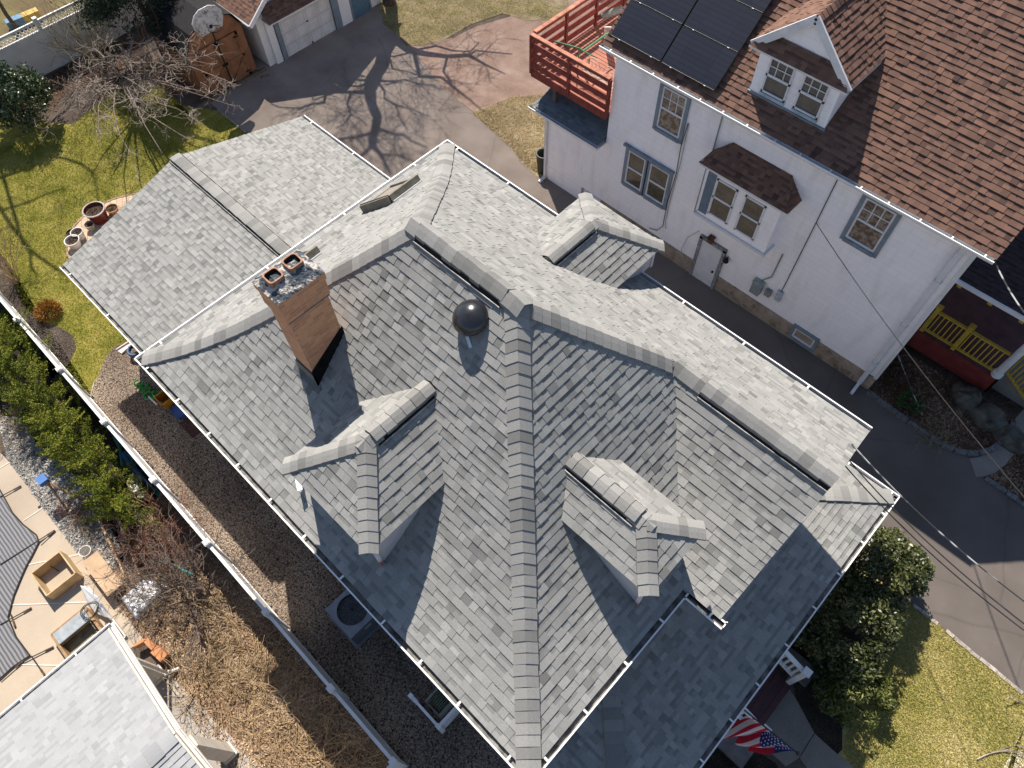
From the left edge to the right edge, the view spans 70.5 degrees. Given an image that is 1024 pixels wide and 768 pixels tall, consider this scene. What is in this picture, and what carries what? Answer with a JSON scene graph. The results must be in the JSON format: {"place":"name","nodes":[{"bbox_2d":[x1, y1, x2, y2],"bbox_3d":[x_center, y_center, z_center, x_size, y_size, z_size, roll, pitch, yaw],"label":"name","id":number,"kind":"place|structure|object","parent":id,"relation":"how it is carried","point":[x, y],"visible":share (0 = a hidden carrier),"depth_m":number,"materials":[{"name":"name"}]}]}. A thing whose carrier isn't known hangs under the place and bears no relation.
{"place":"outdoors","nodes":[
{"label":"outdoors","id":0,"kind":"place"},
{"bbox_2d":[68,194,135,257],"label":"patio","id":1,"kind":"structure","parent":0,"point":[121,202],"depth_m":25.03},
{"bbox_2d":[82,201,107,224],"bbox_3d":[-14.271,-5.835,24.921,0.756,0.500,0.756,39,67,21],"label":"plant pot","id":2,"kind":"object","parent":1,"relation":"on","point":[95,212],"visible":0.99,"depth_m":24.81,"materials":[{"name":"ceramic"}]},
{"bbox_2d":[0,65,246,392],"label":"back lawn","id":3,"kind":"structure","parent":0,"point":[10,136],"depth_m":26.22,"materials":[{"name":"green plant"}]},
{"bbox_2d":[0,59,53,132],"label":"rhododendron","id":4,"kind":"object","parent":3,"relation":"on","point":[26,85],"visible":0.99,"depth_m":26.18,"materials":[{"name":"green plant"}]},
{"bbox_2d":[34,30,243,183],"bbox_3d":[-12.734,-9.849,25.529,6.775,3.540,6.218,22,62,14],"label":"bare tree","id":5,"kind":"object","parent":3,"relation":"on","point":[123,77],"visible":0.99,"depth_m":25.61,"materials":[{"name":"grey plant"}]},
{"bbox_2d":[150,675,255,767],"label":"paved path","id":6,"kind":"structure","parent":0,"point":[186,725],"depth_m":16.97,"materials":[{"name":"stone"}]},
{"bbox_2d":[0,619,238,767],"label":"pavilion","id":7,"kind":"structure","parent":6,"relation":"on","point":[94,701],"depth_m":14.57,"materials":[{"name":"grey"}]},
{"bbox_2d":[92,341,510,767],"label":"gravel path","id":8,"kind":"structure","parent":0,"point":[380,731],"depth_m":18.70,"materials":[{"name":"beige gravel"}]},
{"bbox_2d":[325,589,379,648],"bbox_3d":[-3.817,5.611,17.765,1.100,0.839,1.080,39,67,21],"label":"air conditioner","id":9,"kind":"object","parent":8,"relation":"on","point":[354,621],"visible":0.69,"depth_m":17.44,"materials":[{"name":"grey paint"}]},
{"bbox_2d":[407,692,459,733],"bbox_3d":[-1.527,7.128,16.706,1.000,1.040,1.290,39,67,21],"label":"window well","id":10,"kind":"object","parent":8,"relation":"on","point":[448,719],"visible":0.51,"depth_m":16.16,"materials":[{"name":"white metal"}]},
{"bbox_2d":[425,688,453,718],"bbox_3d":[-1.641,7.353,16.818,0.500,0.422,0.550,39,67,21],"label":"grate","id":11,"kind":"object","parent":8,"relation":"on","point":[447,707],"visible":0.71,"depth_m":16.69,"materials":[{"name":"beige plastic"}]},
{"bbox_2d":[377,0,569,45],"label":"rough grass","id":12,"kind":"structure","parent":0,"point":[559,6],"depth_m":30.84,"materials":[{"name":"beige plant"}]},
{"bbox_2d":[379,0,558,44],"bbox_3d":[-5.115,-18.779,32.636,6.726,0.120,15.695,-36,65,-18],"label":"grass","id":13,"kind":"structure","parent":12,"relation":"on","point":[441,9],"depth_m":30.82,"materials":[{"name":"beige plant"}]},
{"bbox_2d":[0,0,1013,767],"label":"ground","id":14,"kind":"structure","parent":0,"point":[72,116],"depth_m":28.12,"materials":[{"name":"brown soil"}]},
{"bbox_2d":[0,0,83,47],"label":"lawn beyond fence","id":15,"kind":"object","parent":14,"relation":"on","point":[14,7],"depth_m":31.53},
{"bbox_2d":[4,7,41,29],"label":"painted beam","id":16,"kind":"structure","parent":15,"relation":"on","point":[18,19],"depth_m":30.71,"materials":[{"name":"yellow paint"}]},
{"bbox_2d":[0,253,99,406],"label":"planting bed","id":17,"kind":"object","parent":14,"relation":"on","point":[52,371],"visible":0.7,"depth_m":22.67,"materials":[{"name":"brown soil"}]},
{"bbox_2d":[0,197,28,283],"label":"fan shrub","id":18,"kind":"object","parent":17,"relation":"on","point":[4,269],"visible":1,"depth_m":23.16,"materials":[{"name":"plant"}]},
{"bbox_2d":[32,298,62,321],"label":"rusty bush","id":19,"kind":"object","parent":17,"relation":"on","point":[40,308],"visible":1,"depth_m":22.80,"materials":[{"name":"orange plant"}]},
{"bbox_2d":[0,415,125,568],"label":"gravel","id":20,"kind":"structure","parent":14,"relation":"on","point":[36,469],"depth_m":19.95,"materials":[{"name":"grey gravel"}]},
{"bbox_2d":[0,405,29,451],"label":"dead grass clump","id":21,"kind":"object","parent":20,"relation":"on","point":[13,425],"visible":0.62,"depth_m":20.76,"materials":[{"name":"plant"}]},
{"bbox_2d":[35,473,86,510],"bbox_3d":[-12.066,3.002,19.397,1.225,0.982,0.494,23,63,14],"label":"wooden tripod","id":22,"kind":"object","parent":20,"relation":"on","point":[42,479],"visible":0.73,"depth_m":19.24,"materials":[{"name":"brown wood"}]},
{"bbox_2d":[49,495,91,530],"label":"dead grass clump","id":23,"kind":"object","parent":20,"relation":"on","point":[74,513],"visible":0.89,"depth_m":19.40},
{"bbox_2d":[0,453,142,712],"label":"pool deck","id":24,"kind":"structure","parent":14,"relation":"on","point":[36,626],"depth_m":18.44,"materials":[{"name":"beige concrete"}]},
{"bbox_2d":[0,485,54,679],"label":"pool cover","id":25,"kind":"object","parent":24,"relation":"on","point":[19,541],"visible":1,"depth_m":18.82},
{"bbox_2d":[30,550,83,599],"bbox_3d":[-11.656,4.899,18.572,0.840,0.408,0.820,39,67,21],"label":"planter box","id":26,"kind":"object","parent":24,"relation":"on","point":[48,565],"visible":1,"depth_m":18.54,"materials":[{"name":"brown wood"}]},
{"bbox_2d":[50,607,103,657],"bbox_3d":[-10.670,6.151,17.854,0.860,0.340,0.960,39,67,21],"label":"cold frame","id":27,"kind":"object","parent":24,"relation":"on","point":[72,634],"visible":0.83,"depth_m":17.85,"materials":[{"name":"brown wood"}]},
{"bbox_2d":[80,586,112,618],"bbox_3d":[-10.415,5.501,18.123,1.321,0.350,0.324,39,67,21],"label":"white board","id":28,"kind":"object","parent":24,"relation":"on","point":[91,597],"visible":0.92,"depth_m":18.12,"materials":[{"name":"white plastic"}]},
{"bbox_2d":[0,0,145,93],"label":"lattice fence","id":29,"kind":"object","parent":14,"relation":"on","point":[29,49],"visible":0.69,"depth_m":28.69,"materials":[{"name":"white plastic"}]},
{"bbox_2d":[0,302,157,551],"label":"dark bed","id":30,"kind":"object","parent":14,"relation":"on","point":[109,441],"visible":0.25,"depth_m":21.02,"materials":[{"name":"green plant"}]},
{"bbox_2d":[0,314,52,384],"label":"arborvitae","id":31,"kind":"object","parent":30,"relation":"on","point":[13,335],"visible":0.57,"depth_m":21.01,"materials":[{"name":"green plant"}]},
{"bbox_2d":[0,335,61,408],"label":"arborvitae","id":32,"kind":"object","parent":30,"relation":"on","point":[11,352],"visible":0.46,"depth_m":20.32,"materials":[{"name":"green plant"}]},
{"bbox_2d":[0,345,83,439],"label":"arborvitae","id":33,"kind":"object","parent":30,"relation":"on","point":[5,365],"visible":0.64,"depth_m":19.85,"materials":[{"name":"green plant"}]},
{"bbox_2d":[0,374,86,449],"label":"arborvitae","id":34,"kind":"object","parent":30,"relation":"on","point":[23,394],"visible":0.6,"depth_m":19.36,"materials":[{"name":"green plant"}]},
{"bbox_2d":[23,393,107,460],"bbox_3d":[-12.129,1.240,19.477,1.857,2.617,1.705,9,60,7],"label":"arborvitae","id":35,"kind":"object","parent":30,"relation":"on","point":[53,420],"visible":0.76,"depth_m":19.15,"materials":[{"name":"green plant"}]},
{"bbox_2d":[37,423,118,493],"bbox_3d":[-11.585,1.857,19.188,1.558,2.468,1.736,39,67,21],"label":"arborvitae","id":36,"kind":"object","parent":30,"relation":"on","point":[59,444],"visible":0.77,"depth_m":19.11,"materials":[{"name":"green plant"}]},
{"bbox_2d":[59,442,143,518],"bbox_3d":[-10.895,2.463,18.978,1.519,2.189,1.691,12,60,8],"label":"arborvitae","id":37,"kind":"object","parent":30,"relation":"on","point":[84,460],"visible":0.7,"depth_m":18.96,"materials":[{"name":"green plant"}]},
{"bbox_2d":[74,469,158,524],"bbox_3d":[-10.525,2.769,18.801,1.556,2.170,1.936,39,67,21],"label":"arborvitae","id":38,"kind":"object","parent":30,"relation":"on","point":[98,485],"visible":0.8,"depth_m":18.63,"materials":[{"name":"green plant"}]},
{"bbox_2d":[95,515,141,579],"bbox_3d":[-10.286,4.215,19.051,0.444,0.200,2.304,-33,64,-17],"label":"timber border","id":39,"kind":"object","parent":30,"relation":"on","point":[105,532],"visible":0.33,"depth_m":19.00,"materials":[{"name":"wood"}]},
{"bbox_2d":[95,482,167,545],"bbox_3d":[-9.854,3.299,18.647,1.597,1.874,1.481,39,67,21],"label":"arborvitae","id":40,"kind":"object","parent":30,"relation":"on","point":[118,503],"visible":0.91,"depth_m":18.55,"materials":[{"name":"green plant"}]},
{"bbox_2d":[82,551,126,596],"bbox_3d":[-10.425,4.903,18.588,1.250,0.360,0.430,39,67,21],"label":"plywood table","id":41,"kind":"object","parent":14,"relation":"on","point":[95,561],"visible":0.74,"depth_m":18.45,"materials":[{"name":"brown wood"}]},
{"bbox_2d":[2,31,212,110],"bbox_3d":[-16.263,-12.678,29.307,9.534,0.001,5.210,0,59,1],"label":"planting bed","id":42,"kind":"object","parent":14,"relation":"on","point":[201,98],"visible":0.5,"depth_m":29.26,"materials":[{"name":"brown plant"}]},
{"bbox_2d":[1,0,133,96],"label":"forsythia","id":43,"kind":"object","parent":42,"relation":"on","point":[81,39],"visible":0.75,"depth_m":27.85,"materials":[{"name":"brown plant"}]},
{"bbox_2d":[41,38,121,116],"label":"stick shrub","id":44,"kind":"object","parent":42,"relation":"on","point":[89,71],"visible":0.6,"depth_m":27.72,"materials":[{"name":"brown plant"}]},
{"bbox_2d":[113,0,184,92],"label":"red twig shrub","id":45,"kind":"object","parent":42,"relation":"on","point":[169,87],"visible":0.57,"depth_m":27.03,"materials":[{"name":"brown plant"}]},
{"bbox_2d":[50,0,183,58],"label":"dark conifer","id":46,"kind":"object","parent":14,"relation":"on","point":[94,10],"visible":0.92,"depth_m":26.43,"materials":[{"name":"green plant"}]},
{"bbox_2d":[0,292,407,767],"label":"vinyl fence","id":47,"kind":"object","parent":14,"relation":"on","point":[343,698],"visible":0.97,"depth_m":17.85,"materials":[{"name":"white plastic"}]},
{"bbox_2d":[113,494,408,767],"bbox_3d":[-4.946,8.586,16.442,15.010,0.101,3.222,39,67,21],"label":"bark chips","id":48,"kind":"object","parent":14,"relation":"on","point":[215,716],"visible":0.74,"depth_m":17.40,"materials":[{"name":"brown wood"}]},
{"bbox_2d":[73,479,210,597],"bbox_3d":[-9.370,4.016,18.292,2.984,1.661,3.376,39,67,21],"label":"hydrangea","id":49,"kind":"object","parent":48,"relation":"on","point":[178,527],"visible":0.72,"depth_m":18.59,"materials":[{"name":"brown plant"}]},
{"bbox_2d":[122,579,167,618],"bbox_3d":[-9.304,5.333,18.389,0.760,0.188,1.040,39,67,21],"label":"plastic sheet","id":50,"kind":"object","parent":48,"relation":"on","point":[131,605],"visible":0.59,"depth_m":18.26,"materials":[{"name":"plastic"}]},
{"bbox_2d":[77,503,219,627],"bbox_3d":[-8.827,4.513,17.780,3.011,2.020,3.260,39,67,21],"label":"hydrangea","id":51,"kind":"object","parent":48,"relation":"on","point":[141,579],"visible":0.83,"depth_m":17.96,"materials":[{"name":"brown plant"}]},
{"bbox_2d":[133,638,169,662],"bbox_3d":[-8.714,6.433,17.591,0.870,0.259,0.311,22,62,14],"label":"cedar bed edge","id":52,"kind":"object","parent":48,"relation":"on","point":[157,651],"visible":1,"depth_m":17.50,"materials":[{"name":"orange wood"}]},
{"bbox_2d":[117,496,268,672],"bbox_3d":[-7.632,4.748,17.482,3.492,2.271,3.421,39,67,21],"label":"bare tree","id":53,"kind":"object","parent":48,"relation":"on","point":[197,586],"visible":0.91,"depth_m":17.53,"materials":[{"name":"brown plant"}]},
{"bbox_2d":[160,639,244,742],"bbox_3d":[-7.174,7.049,16.703,2.489,1.230,1.934,39,67,21],"label":"withered plant","id":54,"kind":"object","parent":48,"relation":"on","point":[204,677],"visible":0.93,"depth_m":17.18,"materials":[{"name":"plant"}]},
{"bbox_2d":[163,576,274,694],"bbox_3d":[-6.861,5.822,17.327,3.092,1.397,2.866,39,67,21],"label":"withered plant","id":55,"kind":"object","parent":48,"relation":"on","point":[220,648],"visible":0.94,"depth_m":17.60,"materials":[{"name":"plant"}]},
{"bbox_2d":[193,626,299,728],"bbox_3d":[-6.283,6.723,16.863,2.711,1.257,2.340,-5,59,-2],"label":"withered plant","id":56,"kind":"object","parent":48,"relation":"on","point":[258,675],"visible":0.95,"depth_m":17.23,"materials":[{"name":"plant"}]},
{"bbox_2d":[228,654,350,765],"bbox_3d":[-5.089,7.395,16.465,2.199,1.218,2.268,25,63,15],"label":"withered plant","id":57,"kind":"object","parent":48,"relation":"on","point":[281,705],"visible":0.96,"depth_m":16.86,"materials":[{"name":"plant"}]},
{"bbox_2d":[259,686,385,767],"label":"withered plant","id":58,"kind":"object","parent":48,"relation":"on","point":[325,745],"visible":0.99,"depth_m":16.50,"materials":[{"name":"plant"}]},
{"bbox_2d":[213,0,381,65],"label":"garage","id":59,"kind":"structure","parent":14,"relation":"on","point":[277,31],"depth_m":28.91,"materials":[{"name":"white"}]},
{"bbox_2d":[278,0,335,56],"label":"garage door","id":60,"kind":"structure","parent":59,"relation":"in","point":[315,21],"depth_m":29.33,"materials":[{"name":"white metal"}]},
{"bbox_2d":[349,0,371,19],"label":"side door","id":61,"kind":"structure","parent":59,"relation":"in","point":[358,7],"depth_m":30.65,"materials":[{"name":"blue paint"}]},
{"bbox_2d":[60,115,899,767],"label":"shingled house","id":62,"kind":"structure","parent":14,"relation":"on","point":[532,481],"depth_m":11.78,"materials":[{"name":"grey"}]},
{"bbox_2d":[723,709,799,755],"bbox_3d":[4.718,6.964,14.495,1.620,1.792,0.574,39,67,21],"label":"porch flag","id":63,"kind":"object","parent":62,"relation":"attached to","point":[753,734],"visible":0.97,"depth_m":14.41,"materials":[{"name":"fabric"}]},
{"bbox_2d":[845,466,1023,630],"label":"phone cable","id":64,"kind":"object","parent":62,"relation":"attached to","point":[931,553],"visible":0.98,"depth_m":12.13,"materials":[{"name":"black rubber"}]},
{"bbox_2d":[849,460,1023,623],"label":"phone cable","id":65,"kind":"object","parent":62,"relation":"attached to","point":[933,547],"visible":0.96,"depth_m":11.78,"materials":[{"name":"black rubber"}]},
{"bbox_2d":[851,444,1023,601],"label":"power cable","id":66,"kind":"object","parent":62,"relation":"attached to","point":[935,527],"visible":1,"depth_m":11.80,"materials":[{"name":"rubber"}]},
{"bbox_2d":[407,0,607,182],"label":"dirt patch","id":67,"kind":"object","parent":14,"relation":"on","point":[479,66],"visible":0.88,"depth_m":29.24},
{"bbox_2d":[472,93,546,179],"bbox_3d":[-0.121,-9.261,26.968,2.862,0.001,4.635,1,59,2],"label":"straw verge","id":68,"kind":"structure","parent":14,"relation":"on","point":[527,149],"depth_m":27.18,"materials":[{"name":"beige plant"}]},
{"bbox_2d":[702,747,777,767],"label":"planting bed","id":69,"kind":"object","parent":14,"relation":"on","point":[718,758],"visible":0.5,"depth_m":16.34,"materials":[{"name":"brown soil"}]},
{"bbox_2d":[528,0,1023,406],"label":"white house","id":70,"kind":"structure","parent":14,"relation":"on","point":[735,151],"depth_m":18.34,"materials":[{"name":"paint"}]},
{"bbox_2d":[621,148,647,194],"bbox_3d":[3.776,-6.538,22.256,0.870,1.500,0.105,39,67,21],"label":"window","id":71,"kind":"structure","parent":70,"relation":"in","point":[634,166],"depth_m":22.31,"materials":[{"name":"white glass"}]},
{"bbox_2d":[641,161,672,209],"bbox_3d":[4.393,-6.034,21.946,0.920,1.500,0.105,39,67,21],"label":"window","id":72,"kind":"structure","parent":70,"relation":"in","point":[657,182],"depth_m":21.98,"materials":[{"name":"white glass"}]},
{"bbox_2d":[652,82,691,144],"bbox_3d":[4.336,-7.375,19.707,1.000,1.560,0.105,39,67,21],"label":"window","id":73,"kind":"structure","parent":70,"relation":"in","point":[672,107],"depth_m":19.73,"materials":[{"name":"white glass"}]},
{"bbox_2d":[689,234,727,289],"bbox_3d":[6.072,-3.774,22.552,0.950,1.840,0.120,39,67,21],"label":"door","id":74,"kind":"structure","parent":70,"relation":"in","point":[707,262],"depth_m":22.48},
{"bbox_2d":[788,323,820,351],"bbox_3d":[8.719,-1.379,21.676,0.870,0.620,0.105,39,67,21],"label":"window","id":75,"kind":"structure","parent":70,"relation":"in","point":[795,327],"depth_m":21.66,"materials":[{"name":"grey glass"}]},
{"bbox_2d":[839,194,901,257],"bbox_3d":[8.669,-3.830,17.538,1.010,1.580,0.105,39,67,21],"label":"window","id":76,"kind":"structure","parent":70,"relation":"in","point":[871,223],"depth_m":17.56,"materials":[{"name":"white glass"}]},
{"bbox_2d":[816,223,1023,496],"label":"phone cable","id":77,"kind":"object","parent":70,"relation":"attached to","point":[922,372],"visible":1,"depth_m":15.07,"materials":[{"name":"black rubber"}]},
{"bbox_2d":[765,690,853,767],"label":"front walk","id":78,"kind":"structure","parent":14,"relation":"on","point":[787,722],"depth_m":16.56,"materials":[{"name":"grey concrete"}]},
{"bbox_2d":[791,571,873,753],"bbox_3d":[7.705,6.277,17.628,2.933,0.001,3.984,39,67,21],"label":"planting bed","id":79,"kind":"object","parent":14,"relation":"on","point":[826,728],"visible":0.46,"depth_m":16.89,"materials":[{"name":"brown soil"}]},
{"bbox_2d":[808,650,852,706],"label":"dark shrub","id":80,"kind":"object","parent":79,"relation":"on","point":[816,668],"visible":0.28,"depth_m":16.60,"materials":[{"name":"green plant"}]},
{"bbox_2d":[794,572,905,684],"bbox_3d":[7.668,5.512,16.675,2.448,2.488,2.458,39,67,21],"label":"evergreen bush","id":81,"kind":"object","parent":79,"relation":"on","point":[859,661],"visible":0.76,"depth_m":16.18,"materials":[{"name":"green plant"}]},
{"bbox_2d":[812,642,899,731],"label":"spreading shrub","id":82,"kind":"object","parent":79,"relation":"on","point":[880,692],"visible":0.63,"depth_m":16.24,"materials":[{"name":"green plant"}]},
{"bbox_2d":[839,524,927,616],"bbox_3d":[8.574,4.441,17.225,2.218,2.601,2.166,10,60,7],"label":"evergreen bush","id":83,"kind":"object","parent":79,"relation":"on","point":[880,544],"visible":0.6,"depth_m":16.46,"materials":[{"name":"green plant"}]},
{"bbox_2d":[879,544,935,600],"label":"evergreen bush","id":84,"kind":"object","parent":79,"relation":"on","point":[926,564],"visible":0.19,"depth_m":17.10,"materials":[{"name":"green plant"}]},
{"bbox_2d":[874,285,1023,448],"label":"planting bed","id":85,"kind":"object","parent":14,"relation":"on","point":[1006,405],"visible":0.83,"depth_m":21.11,"materials":[{"name":"brown soil"}]},
{"bbox_2d":[895,389,924,413],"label":"weed clump","id":86,"kind":"object","parent":85,"relation":"on","point":[907,404],"visible":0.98,"depth_m":20.57,"materials":[{"name":"green plant"}]},
{"bbox_2d":[866,349,1015,449],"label":"leaf litter","id":87,"kind":"object","parent":85,"relation":"on","point":[970,442],"visible":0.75,"depth_m":20.95,"materials":[{"name":"brown plant"}]},
{"bbox_2d":[913,408,957,457],"bbox_3d":[11.731,1.301,20.082,1.301,0.647,1.462,-2,59,0],"label":"twig heap","id":88,"kind":"object","parent":87,"relation":"on","point":[945,438],"visible":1,"depth_m":20.17,"materials":[{"name":"brown plant"}]},
{"bbox_2d":[949,381,982,410],"bbox_3d":[13.023,0.324,20.771,0.891,0.562,0.763,39,67,21],"label":"boulder","id":89,"kind":"object","parent":85,"relation":"on","point":[964,397],"visible":0.99,"depth_m":20.63,"materials":[{"name":"grey stone"}]},
{"bbox_2d":[965,402,1008,432],"bbox_3d":[13.504,0.887,20.453,1.156,0.519,0.852,39,67,21],"label":"boulder","id":90,"kind":"object","parent":85,"relation":"on","point":[988,417],"visible":0.94,"depth_m":20.32,"materials":[{"name":"grey stone"}]},
{"bbox_2d":[970,409,1023,476],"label":"neighbour walk","id":91,"kind":"structure","parent":14,"relation":"on","point":[984,465],"depth_m":19.99,"materials":[{"name":"grey concrete"}]},
{"bbox_2d":[993,425,1023,454],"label":"boulder","id":92,"kind":"object","parent":91,"relation":"on","point":[1010,438],"visible":0.93,"depth_m":20.05,"materials":[{"name":"grey stone"}]},
{"bbox_2d":[984,476,1023,507],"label":"kerb","id":93,"kind":"structure","parent":14,"relation":"on","point":[1003,490],"depth_m":19.46,"materials":[{"name":"grey concrete"}]},
{"bbox_2d":[985,454,1023,501],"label":"planting bed","id":94,"kind":"object","parent":14,"relation":"on","point":[1013,477],"visible":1,"depth_m":19.72,"materials":[{"name":"brown plant"}]},
{"bbox_2d":[199,6,1023,693],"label":"driveway","id":95,"kind":"structure","parent":0,"point":[367,86],"depth_m":22.56,"materials":[{"name":"grey asphalt"}]},
{"bbox_2d":[145,0,256,98],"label":"garden shed","id":96,"kind":"structure","parent":95,"relation":"on","point":[230,37],"depth_m":27.25,"materials":[{"name":"orange wood"}]},
{"bbox_2d":[195,42,231,94],"bbox_3d":[-11.364,-12.035,27.692,0.095,1.820,0.880,39,67,21],"label":"door","id":97,"kind":"structure","parent":96,"relation":"in","point":[219,69],"depth_m":27.63,"materials":[{"name":"orange wood"}]},
{"bbox_2d":[217,31,251,82],"bbox_3d":[-10.727,-12.611,28.021,0.095,1.820,0.880,39,67,21],"label":"door","id":98,"kind":"structure","parent":96,"relation":"in","point":[237,64],"depth_m":27.99,"materials":[{"name":"orange wood"}]},
{"bbox_2d":[192,5,233,84],"bbox_3d":[-10.849,-12.346,26.989,0.930,3.491,0.850,-4,59,-1],"label":"basketball hoop","id":99,"kind":"object","parent":95,"relation":"on","point":[207,19],"visible":0.99,"depth_m":25.90,"materials":[{"name":"white plastic"}]},
{"bbox_2d":[197,67,265,108],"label":"timber sill","id":100,"kind":"structure","parent":95,"relation":"on","point":[242,81],"depth_m":28.53,"materials":[{"name":"brown wood"}]},
{"bbox_2d":[866,389,1015,456],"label":"kerb","id":101,"kind":"structure","parent":95,"relation":"on","point":[921,431],"depth_m":20.33,"materials":[{"name":"grey concrete"}]},
{"bbox_2d":[904,596,1022,694],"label":"kerb","id":102,"kind":"structure","parent":95,"relation":"on","point":[976,656],"depth_m":17.43,"materials":[{"name":"grey concrete"}]},
{"bbox_2d":[838,570,1023,767],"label":"front lawn","id":103,"kind":"structure","parent":0,"point":[841,754],"depth_m":16.77,"materials":[{"name":"green plant"}]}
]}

